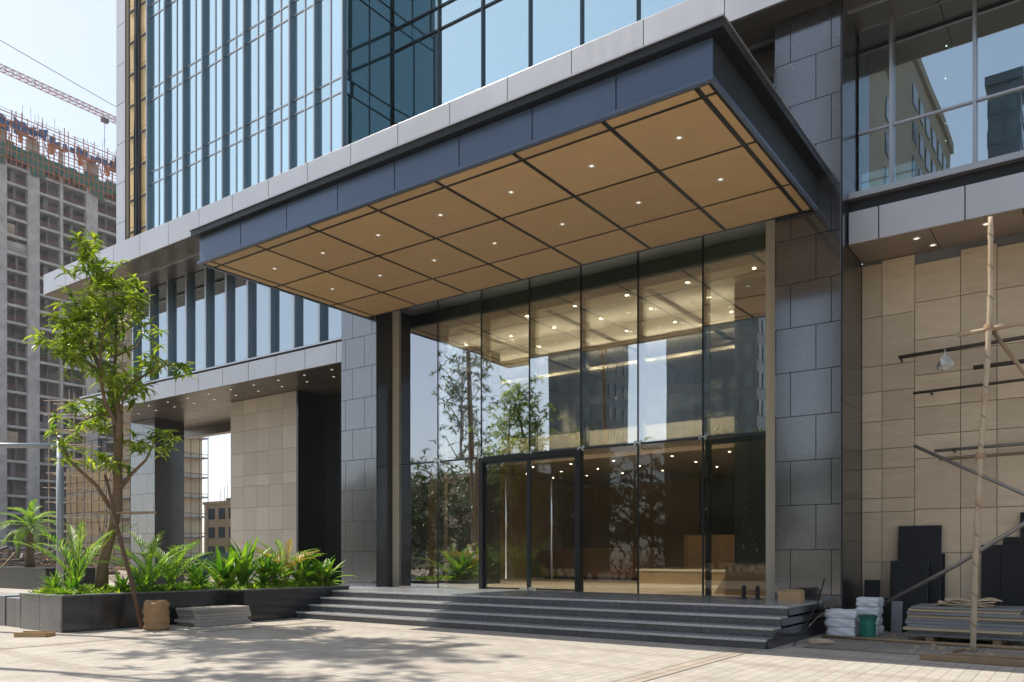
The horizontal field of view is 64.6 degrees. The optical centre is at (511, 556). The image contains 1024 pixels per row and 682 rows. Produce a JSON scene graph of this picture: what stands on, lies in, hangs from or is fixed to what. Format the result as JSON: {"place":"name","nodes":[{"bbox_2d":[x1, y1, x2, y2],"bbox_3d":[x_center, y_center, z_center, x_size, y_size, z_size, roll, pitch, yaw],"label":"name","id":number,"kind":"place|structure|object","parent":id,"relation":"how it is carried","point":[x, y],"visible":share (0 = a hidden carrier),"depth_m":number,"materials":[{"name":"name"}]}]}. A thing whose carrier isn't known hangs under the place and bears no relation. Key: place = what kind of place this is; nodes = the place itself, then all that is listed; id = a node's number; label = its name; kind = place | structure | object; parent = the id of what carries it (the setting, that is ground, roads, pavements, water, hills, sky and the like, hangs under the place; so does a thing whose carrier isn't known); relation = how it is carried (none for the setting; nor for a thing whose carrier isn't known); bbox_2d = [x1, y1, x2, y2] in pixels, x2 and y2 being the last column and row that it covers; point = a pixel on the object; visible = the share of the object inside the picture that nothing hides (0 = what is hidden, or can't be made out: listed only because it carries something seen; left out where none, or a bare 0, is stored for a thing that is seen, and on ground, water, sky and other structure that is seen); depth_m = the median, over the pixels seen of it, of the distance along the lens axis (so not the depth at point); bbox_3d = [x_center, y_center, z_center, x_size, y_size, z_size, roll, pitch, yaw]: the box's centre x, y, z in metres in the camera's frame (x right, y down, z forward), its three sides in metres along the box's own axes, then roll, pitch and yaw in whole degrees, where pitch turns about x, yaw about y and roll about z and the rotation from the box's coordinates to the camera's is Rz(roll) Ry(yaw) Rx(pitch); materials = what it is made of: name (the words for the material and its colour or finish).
{"place":"outdoors","nodes":[
{"label":"outdoors","id":0,"kind":"place"},
{"bbox_2d":[0,566,111,589],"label":"garden wall","id":1,"kind":"structure","parent":0,"point":[19,577],"depth_m":37.12,"materials":[{"name":"concrete"}]},
{"bbox_2d":[0,499,70,566],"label":"palm","id":2,"kind":"object","parent":1,"relation":"on","point":[29,533],"visible":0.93,"depth_m":39.84,"materials":[{"name":"green plant"}]},
{"bbox_2d":[39,565,526,582],"bbox_3d":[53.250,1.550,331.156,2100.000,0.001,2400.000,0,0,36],"label":"ground","id":3,"kind":"structure","parent":0,"point":[123,573],"depth_m":62.26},
{"bbox_2d":[0,105,116,563],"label":"concrete tower","id":4,"kind":"structure","parent":3,"relation":"on","point":[46,204],"depth_m":145.99,"materials":[{"name":"concrete"}]},
{"bbox_2d":[0,40,115,170],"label":"tower crane","id":5,"kind":"object","parent":4,"relation":"on","point":[104,120],"visible":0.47,"depth_m":181.92,"materials":[{"name":"metal"}]},
{"bbox_2d":[0,544,119,574],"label":"debris heap","id":6,"kind":"object","parent":3,"relation":"on","point":[22,558],"visible":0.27,"depth_m":55.29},
{"bbox_2d":[0,546,130,572],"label":"debris heap","id":7,"kind":"object","parent":3,"relation":"on","point":[94,558],"visible":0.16,"depth_m":61.71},
{"bbox_2d":[42,386,101,566],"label":"timber scaffold","id":8,"kind":"object","parent":3,"relation":"on","point":[74,472],"visible":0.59,"depth_m":70.04,"materials":[{"name":"brown wood"}]},
{"bbox_2d":[53,314,207,565],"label":"unfinished building","id":9,"kind":"structure","parent":3,"relation":"on","point":[193,478],"depth_m":131.00,"materials":[{"name":"concrete"}]},
{"bbox_2d":[203,485,230,553],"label":"ochre building","id":10,"kind":"structure","parent":3,"relation":"on","point":[217,525],"depth_m":150.02,"materials":[{"name":"paint"}]},
{"bbox_2d":[0,0,914,553],"label":"sky","id":11,"kind":"structure","parent":0,"point":[75,39],"materials":[{"name":"white"}]},
{"bbox_2d":[0,583,1023,681],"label":"pavement","id":12,"kind":"structure","parent":0,"point":[338,651],"depth_m":11.78,"materials":[{"name":"stone"}]},
{"bbox_2d":[6,597,19,626],"bbox_3d":[-10.307,1.190,17.565,0.760,0.620,0.900,0,0,36],"label":"kerb block","id":13,"kind":"object","parent":12,"relation":"on","point":[12,611],"depth_m":17.25,"materials":[{"name":"concrete"}]},
{"bbox_2d":[104,474,143,628],"bbox_3d":[-8.169,-0.122,17.025,1.370,3.278,0.097,0,0,32],"label":"tree stake","id":14,"kind":"object","parent":12,"relation":"on","point":[131,583],"visible":0.96,"depth_m":16.95,"materials":[{"name":"brown wood"}]},
{"bbox_2d":[142,600,169,630],"bbox_3d":[-7.261,1.195,16.544,0.572,0.634,0.456,0,0,36],"label":"burlap sack","id":15,"kind":"object","parent":12,"relation":"on","point":[156,613],"visible":1,"depth_m":16.36,"materials":[{"name":"fabric"}]},
{"bbox_2d":[19,585,349,632],"bbox_3d":[-7.261,1.130,19.028,2.440,0.740,7.010,0,0,36],"label":"stone planter","id":16,"kind":"object","parent":12,"relation":"on","point":[58,613],"visible":0.81,"depth_m":17.01,"materials":[{"name":"stone"}]},
{"bbox_2d":[0,521,136,585],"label":"palm plant","id":17,"kind":"object","parent":16,"relation":"in","point":[77,569],"visible":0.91,"depth_m":17.26,"materials":[{"name":"green plant"}]},
{"bbox_2d":[21,228,197,589],"bbox_3d":[-8.556,-2.955,17.541,3.125,7.604,3.504,0,0,4],"label":"planted tree","id":18,"kind":"object","parent":16,"relation":"in","point":[70,346],"visible":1,"depth_m":17.42,"materials":[{"name":"green plant"}]},
{"bbox_2d":[83,530,202,584],"bbox_3d":[-8.111,0.146,17.960,2.436,1.499,2.137,0,0,-18],"label":"palm plant","id":19,"kind":"object","parent":16,"relation":"on","point":[150,555],"visible":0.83,"depth_m":17.95,"materials":[{"name":"green plant"}]},
{"bbox_2d":[131,537,210,585],"bbox_3d":[-7.847,0.231,18.655,1.849,1.374,2.242,0,0,-19],"label":"palm plant","id":20,"kind":"object","parent":16,"relation":"on","point":[170,574],"visible":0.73,"depth_m":18.65,"materials":[{"name":"green plant"}]},
{"bbox_2d":[24,578,339,597],"bbox_3d":[-7.290,0.740,18.993,2.553,0.393,7.142,0,0,36],"label":"ground cover","id":21,"kind":"object","parent":16,"relation":"in","point":[91,589],"visible":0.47,"depth_m":18.14,"materials":[{"name":"green plant"}]},
{"bbox_2d":[179,558,216,588],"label":"broad leaf plant","id":22,"kind":"object","parent":16,"relation":"in","point":[196,577],"visible":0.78,"depth_m":18.73,"materials":[{"name":"green plant"}]},
{"bbox_2d":[194,543,248,588],"bbox_3d":[-6.883,0.354,19.493,1.356,1.336,1.238,0,0,-2],"label":"broad leaf plant","id":23,"kind":"object","parent":16,"relation":"in","point":[223,569],"visible":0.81,"depth_m":19.32,"materials":[{"name":"green plant"}]},
{"bbox_2d":[214,532,272,586],"bbox_3d":[-6.468,0.219,19.635,1.470,1.721,1.594,0,0,-7],"label":"broad leaf plant","id":24,"kind":"object","parent":16,"relation":"in","point":[245,571],"visible":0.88,"depth_m":19.55,"materials":[{"name":"green plant"}]},
{"bbox_2d":[247,550,298,584],"bbox_3d":[-6.069,0.340,20.110,1.523,1.083,1.472,0,0,-45],"label":"broad leaf plant","id":25,"kind":"object","parent":16,"relation":"in","point":[268,571],"visible":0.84,"depth_m":19.88,"materials":[{"name":"green plant"}]},
{"bbox_2d":[240,538,319,581],"bbox_3d":[-5.802,0.216,20.572,2.011,1.315,2.116,0,0,39],"label":"yellow palm plant","id":26,"kind":"object","parent":16,"relation":"on","point":[300,557],"visible":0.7,"depth_m":20.43,"materials":[{"name":"green plant"}]},
{"bbox_2d":[280,549,332,584],"bbox_3d":[-5.491,0.374,20.750,1.545,1.154,1.588,0,0,28],"label":"broad leaf plant","id":27,"kind":"object","parent":16,"relation":"in","point":[304,572],"visible":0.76,"depth_m":20.68,"materials":[{"name":"green plant"}]},
{"bbox_2d":[307,556,352,585],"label":"broad leaf plant","id":28,"kind":"object","parent":16,"relation":"in","point":[328,573],"visible":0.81,"depth_m":20.99,"materials":[{"name":"green plant"}]},
{"bbox_2d":[0,615,757,681],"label":"paving band","id":29,"kind":"object","parent":12,"relation":"on","point":[668,670],"visible":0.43,"depth_m":11.75,"materials":[{"name":"stone"}]},
{"bbox_2d":[43,0,1023,633],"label":"office building","id":30,"kind":"structure","parent":12,"relation":"on","point":[485,294],"depth_m":19.65,"materials":[{"name":"grey stone"}]},
{"bbox_2d":[132,289,148,383],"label":"wing window","id":31,"kind":"structure","parent":30,"relation":"in","point":[143,347],"depth_m":32.71,"materials":[{"name":"blue glass"}]},
{"bbox_2d":[150,166,162,228],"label":"curtain window","id":32,"kind":"structure","parent":30,"relation":"in","point":[156,184],"depth_m":30.36,"materials":[{"name":"blue glass"}]},
{"bbox_2d":[150,81,162,170],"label":"curtain window","id":33,"kind":"structure","parent":30,"relation":"in","point":[156,100],"depth_m":30.36,"materials":[{"name":"blue glass"}]},
{"bbox_2d":[150,0,162,87],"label":"curtain window","id":34,"kind":"structure","parent":30,"relation":"in","point":[156,17],"depth_m":30.39,"materials":[{"name":"blue glass"}]},
{"bbox_2d":[149,283,165,380],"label":"wing window","id":35,"kind":"structure","parent":30,"relation":"in","point":[159,300],"depth_m":31.99,"materials":[{"name":"blue glass"}]},
{"bbox_2d":[168,156,181,221],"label":"curtain window","id":36,"kind":"structure","parent":30,"relation":"in","point":[175,166],"depth_m":29.67,"materials":[{"name":"blue glass"}]},
{"bbox_2d":[168,70,181,162],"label":"curtain window","id":37,"kind":"structure","parent":30,"relation":"in","point":[174,81],"depth_m":29.67,"materials":[{"name":"blue glass"}]},
{"bbox_2d":[168,0,181,76],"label":"curtain window","id":38,"kind":"structure","parent":30,"relation":"in","point":[174,6],"depth_m":29.71,"materials":[{"name":"blue glass"}]},
{"bbox_2d":[166,277,184,376],"bbox_3d":[-12.764,-8.780,31.047,1.257,3.800,0.270,0,0,36],"label":"wing window","id":39,"kind":"structure","parent":30,"relation":"in","point":[175,289],"depth_m":31.28,"materials":[{"name":"blue glass"}]},
{"bbox_2d":[186,147,200,212],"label":"curtain window","id":40,"kind":"structure","parent":30,"relation":"in","point":[193,166],"depth_m":28.97,"materials":[{"name":"blue glass"}]},
{"bbox_2d":[186,58,200,152],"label":"curtain window","id":41,"kind":"structure","parent":30,"relation":"in","point":[193,79],"depth_m":28.97,"materials":[{"name":"blue glass"}]},
{"bbox_2d":[187,0,200,65],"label":"curtain window","id":42,"kind":"structure","parent":30,"relation":"in","point":[193,6],"depth_m":29.01,"materials":[{"name":"blue glass"}]},
{"bbox_2d":[185,270,203,370],"bbox_3d":[-11.755,-8.780,30.323,1.257,3.800,0.270,0,0,36],"label":"wing window","id":43,"kind":"structure","parent":30,"relation":"in","point":[194,283],"depth_m":30.54,"materials":[{"name":"blue glass"}]},
{"bbox_2d":[205,137,220,204],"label":"curtain window","id":44,"kind":"structure","parent":30,"relation":"in","point":[213,148],"depth_m":28.30,"materials":[{"name":"blue glass"}]},
{"bbox_2d":[205,46,220,143],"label":"curtain window","id":45,"kind":"structure","parent":30,"relation":"in","point":[213,58],"depth_m":28.30,"materials":[{"name":"blue glass"}]},
{"bbox_2d":[206,0,220,53],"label":"curtain window","id":46,"kind":"structure","parent":30,"relation":"in","point":[213,7],"depth_m":28.30,"materials":[{"name":"blue glass"}]},
{"bbox_2d":[204,267,224,367],"bbox_3d":[-10.746,-8.780,29.598,1.257,3.800,0.270,0,0,36],"label":"wing window","id":47,"kind":"structure","parent":30,"relation":"in","point":[214,280],"depth_m":29.81,"materials":[{"name":"blue glass"}]},
{"bbox_2d":[226,126,241,196],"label":"curtain window","id":48,"kind":"structure","parent":30,"relation":"in","point":[233,138],"depth_m":27.61,"materials":[{"name":"blue glass"}]},
{"bbox_2d":[226,33,241,133],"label":"curtain window","id":49,"kind":"structure","parent":30,"relation":"in","point":[233,46],"depth_m":27.61,"materials":[{"name":"blue glass"}]},
{"bbox_2d":[226,0,241,41],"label":"curtain window","id":50,"kind":"structure","parent":30,"relation":"in","point":[233,8],"depth_m":27.64,"materials":[{"name":"blue glass"}]},
{"bbox_2d":[225,273,245,363],"bbox_3d":[-9.738,-8.780,28.873,1.257,3.800,0.270,0,0,36],"label":"wing window","id":51,"kind":"structure","parent":30,"relation":"in","point":[235,287],"depth_m":29.08,"materials":[{"name":"blue glass"}]},
{"bbox_2d":[247,115,264,187],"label":"curtain window","id":52,"kind":"structure","parent":30,"relation":"in","point":[255,128],"depth_m":26.91,"materials":[{"name":"blue glass"}]},
{"bbox_2d":[247,19,264,122],"bbox_3d":[-8.419,-16.085,26.879,1.118,3.170,0.090,0,0,36],"label":"curtain window","id":53,"kind":"structure","parent":30,"relation":"in","point":[256,33],"depth_m":26.91,"materials":[{"name":"blue glass"}]},
{"bbox_2d":[247,0,264,28],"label":"curtain window","id":54,"kind":"structure","parent":30,"relation":"in","point":[255,8],"depth_m":26.97,"materials":[{"name":"blue glass"}]},
{"bbox_2d":[246,280,268,358],"bbox_3d":[-8.729,-8.780,28.148,1.257,3.800,0.270,0,0,36],"label":"wing window","id":55,"kind":"structure","parent":30,"relation":"in","point":[257,295],"depth_m":28.37,"materials":[{"name":"blue glass"}]},
{"bbox_2d":[269,103,287,177],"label":"curtain window","id":56,"kind":"structure","parent":30,"relation":"in","point":[278,126],"depth_m":26.22,"materials":[{"name":"blue glass"}]},
{"bbox_2d":[269,5,287,111],"bbox_3d":[-7.463,-16.085,26.192,1.118,3.170,0.090,0,0,36],"label":"curtain window","id":57,"kind":"structure","parent":30,"relation":"in","point":[278,29],"depth_m":26.22,"materials":[{"name":"blue glass"}]},
{"bbox_2d":[269,288,292,353],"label":"wing window","id":58,"kind":"structure","parent":30,"relation":"in","point":[280,303],"depth_m":27.63,"materials":[{"name":"blue glass"}]},
{"bbox_2d":[293,91,312,167],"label":"curtain window","id":59,"kind":"structure","parent":30,"relation":"in","point":[303,105],"depth_m":25.53,"materials":[{"name":"blue glass"}]},
{"bbox_2d":[293,0,312,99],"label":"curtain window","id":60,"kind":"structure","parent":30,"relation":"in","point":[302,9],"depth_m":25.56,"materials":[{"name":"blue glass"}]},
{"bbox_2d":[293,295,317,347],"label":"wing window","id":61,"kind":"structure","parent":30,"relation":"in","point":[305,312],"depth_m":26.91,"materials":[{"name":"blue glass"}]},
{"bbox_2d":[318,304,340,341],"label":"wing window","id":62,"kind":"structure","parent":30,"relation":"in","point":[329,319],"depth_m":26.21,"materials":[{"name":"blue glass"}]},
{"bbox_2d":[318,76,340,157],"bbox_3d":[-5.550,-13.010,24.817,1.118,3.020,0.090,0,0,36],"label":"curtain window","id":63,"kind":"structure","parent":30,"relation":"in","point":[329,94],"depth_m":24.83,"materials":[{"name":"blue glass"}]},
{"bbox_2d":[318,0,340,87],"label":"curtain window","id":64,"kind":"structure","parent":30,"relation":"in","point":[329,11],"depth_m":24.83,"materials":[{"name":"blue glass"}]},
{"bbox_2d":[347,78,369,144],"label":"return window","id":65,"kind":"structure","parent":30,"relation":"in","point":[358,108],"depth_m":24.95,"materials":[{"name":"teal glass"}]},
{"bbox_2d":[347,0,369,93],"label":"return window","id":66,"kind":"structure","parent":30,"relation":"in","point":[358,11],"depth_m":24.98,"materials":[{"name":"teal glass"}]},
{"bbox_2d":[369,93,393,134],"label":"return window","id":67,"kind":"structure","parent":30,"relation":"in","point":[381,113],"depth_m":25.71,"materials":[{"name":"teal glass"}]},
{"bbox_2d":[369,0,393,108],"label":"return window","id":68,"kind":"structure","parent":30,"relation":"in","point":[381,15],"depth_m":25.80,"materials":[{"name":"teal glass"}]},
{"bbox_2d":[393,0,439,124],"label":"recess window","id":69,"kind":"structure","parent":30,"relation":"in","point":[416,30],"depth_m":25.56,"materials":[{"name":"teal glass"}]},
{"bbox_2d":[439,0,483,104],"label":"recess window","id":70,"kind":"structure","parent":30,"relation":"in","point":[461,28],"depth_m":24.52,"materials":[{"name":"blue glass"}]},
{"bbox_2d":[484,459,527,589],"bbox_3d":[-0.175,-0.817,21.001,1.416,3.337,0.146,0,0,36],"label":"door","id":71,"kind":"structure","parent":30,"relation":"in","point":[519,460],"depth_m":21.05,"materials":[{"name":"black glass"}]},
{"bbox_2d":[483,0,531,86],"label":"recess window","id":72,"kind":"structure","parent":30,"relation":"in","point":[507,23],"depth_m":23.51,"materials":[{"name":"blue glass"}]},
{"bbox_2d":[528,455,574,590],"bbox_3d":[0.981,-0.817,20.170,1.416,3.337,0.146,0,0,36],"label":"door","id":73,"kind":"structure","parent":30,"relation":"in","point":[566,456],"depth_m":20.50,"materials":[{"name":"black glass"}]},
{"bbox_2d":[532,0,582,65],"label":"recess window","id":74,"kind":"structure","parent":30,"relation":"in","point":[557,25],"depth_m":22.53,"materials":[{"name":"blue glass"}]},
{"bbox_2d":[536,548,667,579],"bbox_3d":[3.300,0.290,30.384,5.100,1.140,1.000,0,0,36],"label":"reception desk","id":75,"kind":"object","parent":30,"relation":"on","point":[610,564],"visible":0.94,"depth_m":29.84,"materials":[{"name":"brown wood"}]},
{"bbox_2d":[583,0,639,43],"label":"recess window","id":76,"kind":"structure","parent":30,"relation":"in","point":[601,18],"depth_m":21.58,"materials":[{"name":"blue glass"}]},
{"bbox_2d":[640,0,685,19],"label":"recess window","id":77,"kind":"structure","parent":30,"relation":"in","point":[648,8],"depth_m":20.79,"materials":[{"name":"blue glass"}]},
{"bbox_2d":[636,569,724,584],"bbox_3d":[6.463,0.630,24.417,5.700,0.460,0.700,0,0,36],"label":"reception desk","id":78,"kind":"object","parent":30,"relation":"on","point":[671,576],"visible":0.36,"depth_m":25.02,"materials":[{"name":"wood"}]},
{"bbox_2d":[684,535,733,568],"bbox_3d":[7.343,0.060,28.384,2.400,1.600,0.930,0,0,36],"label":"wall panel","id":79,"kind":"object","parent":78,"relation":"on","point":[722,551],"visible":0.29,"depth_m":28.09,"materials":[{"name":"brown wood"}]},
{"bbox_2d":[725,565,765,595],"bbox_3d":[5.252,0.530,17.677,1.240,0.660,0.084,0,0,36],"label":"plywood sheet","id":80,"kind":"object","parent":30,"relation":"on","point":[750,577],"visible":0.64,"depth_m":17.77,"materials":[{"name":"wood"}]},
{"bbox_2d":[858,14,893,182],"bbox_3d":[7.300,-8.910,16.255,0.655,3.580,0.200,0,0,36],"label":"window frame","id":81,"kind":"structure","parent":30,"relation":"in","point":[891,19],"depth_m":16.01,"materials":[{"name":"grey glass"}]},
{"bbox_2d":[893,0,976,162],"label":"window frame","id":82,"kind":"structure","parent":30,"relation":"in","point":[974,2],"depth_m":15.18,"materials":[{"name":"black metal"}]},
{"bbox_2d":[913,444,1023,495],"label":"steel tube","id":83,"kind":"object","parent":30,"relation":"attached to","point":[1004,485],"visible":1,"depth_m":14.91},
{"bbox_2d":[296,587,822,648],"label":"entrance steps","id":84,"kind":"structure","parent":12,"relation":"on","point":[704,608],"depth_m":15.91,"materials":[{"name":"stone"}]},
{"bbox_2d":[804,631,1023,655],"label":"dusty apron","id":85,"kind":"object","parent":12,"relation":"on","point":[867,645],"visible":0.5,"depth_m":13.40,"materials":[{"name":"concrete"}]},
{"bbox_2d":[858,614,876,637],"bbox_3d":[6.461,1.280,14.715,0.329,0.440,0.316,0,0,36],"label":"paint bucket","id":86,"kind":"object","parent":85,"relation":"on","point":[867,625],"visible":0.92,"depth_m":14.60,"materials":[{"name":"green plastic"}]},
{"bbox_2d":[891,601,902,632],"bbox_3d":[7.542,1.189,15.876,0.200,0.613,0.130,0,0,36],"label":"granite slab","id":87,"kind":"object","parent":85,"relation":"on","point":[896,615],"depth_m":15.86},
{"bbox_2d":[889,561,928,632],"bbox_3d":[7.784,0.791,15.905,0.680,1.408,0.221,0,0,36],"label":"granite slab","id":88,"kind":"object","parent":85,"relation":"on","point":[905,575],"depth_m":15.91,"materials":[{"name":"stone"}]},
{"bbox_2d":[898,525,941,603],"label":"granite slab","id":89,"kind":"structure","parent":85,"relation":"on","point":[920,543],"depth_m":15.98,"materials":[{"name":"stone"}]},
{"bbox_2d":[823,635,1023,649],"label":"timber pole","id":90,"kind":"object","parent":85,"relation":"on","point":[932,642],"visible":1,"depth_m":13.71,"materials":[{"name":"wood"}]},
{"bbox_2d":[926,636,941,641],"bbox_3d":[7.469,1.441,14.335,0.120,0.118,1.000,0,0,36],"label":"timber block","id":91,"kind":"object","parent":85,"relation":"on","point":[935,639],"depth_m":13.96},
{"bbox_2d":[908,632,1023,640],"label":"stone slab","id":92,"kind":"object","parent":91,"relation":"on","point":[966,636],"depth_m":13.62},
{"bbox_2d":[907,630,1023,637],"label":"stone slab","id":93,"kind":"object","parent":92,"relation":"on","point":[963,633],"depth_m":13.59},
{"bbox_2d":[903,626,1023,634],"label":"cream board","id":94,"kind":"object","parent":93,"relation":"on","point":[962,630],"visible":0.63,"depth_m":13.58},
{"bbox_2d":[907,623,1023,631],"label":"stone slab","id":95,"kind":"object","parent":94,"relation":"on","point":[968,627],"depth_m":13.55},
{"bbox_2d":[905,620,1023,627],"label":"stone slab","id":96,"kind":"object","parent":95,"relation":"on","point":[966,624],"depth_m":13.61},
{"bbox_2d":[906,617,1023,624],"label":"stone slab","id":97,"kind":"object","parent":96,"relation":"on","point":[960,620],"depth_m":13.66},
{"bbox_2d":[908,614,1023,621],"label":"cream board","id":98,"kind":"object","parent":97,"relation":"on","point":[967,618],"visible":0.49,"depth_m":13.62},
{"bbox_2d":[907,611,1023,618],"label":"stone slab","id":99,"kind":"object","parent":98,"relation":"on","point":[1021,616],"depth_m":13.56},
{"bbox_2d":[958,216,1023,651],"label":"bamboo scaffold","id":100,"kind":"object","parent":85,"relation":"on","point":[989,329],"visible":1,"depth_m":12.57,"materials":[{"name":"wood"}]},
{"bbox_2d":[884,521,1023,605],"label":"steel tube","id":101,"kind":"object","parent":100,"relation":"attached to","point":[967,558],"visible":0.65,"depth_m":13.78,"materials":[{"name":"metal"}]},
{"bbox_2d":[981,545,1000,605],"bbox_3d":[9.011,0.639,15.247,0.320,1.712,0.204,0,0,36],"label":"granite slab","id":102,"kind":"object","parent":85,"relation":"on","point":[991,572],"depth_m":15.26,"materials":[{"name":"stone"}]},
{"bbox_2d":[1001,545,1023,605],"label":"granite slab","id":103,"kind":"object","parent":85,"relation":"on","point":[1012,575],"depth_m":15.02,"materials":[{"name":"stone"}]},
{"bbox_2d":[920,654,1023,666],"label":"timber beam","id":104,"kind":"structure","parent":12,"relation":"on","point":[979,660],"depth_m":11.31,"materials":[{"name":"wood"}]},
{"bbox_2d":[911,603,1023,611],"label":"stone slab","id":105,"kind":"object","parent":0,"point":[994,608],"depth_m":13.72,"materials":[{"name":"stone"}]},
{"label":"bare ground","id":106,"kind":"structure","parent":0,"visible":0},
{"bbox_2d":[0,435,63,586],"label":"steel pole","id":107,"kind":"object","parent":106,"relation":"on","point":[59,502],"visible":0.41,"depth_m":21.93,"materials":[{"name":"metal"}]},
{"bbox_3d":[7.767,-3.945,16.190,0.040,0.068,0.363,0,0,36],"label":"wall bracket","id":108,"kind":"object","parent":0,"visible":0},
{"bbox_2d":[900,335,1023,358],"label":"steel tube","id":109,"kind":"object","parent":108,"relation":"on","point":[1010,339],"visible":1,"depth_m":15.46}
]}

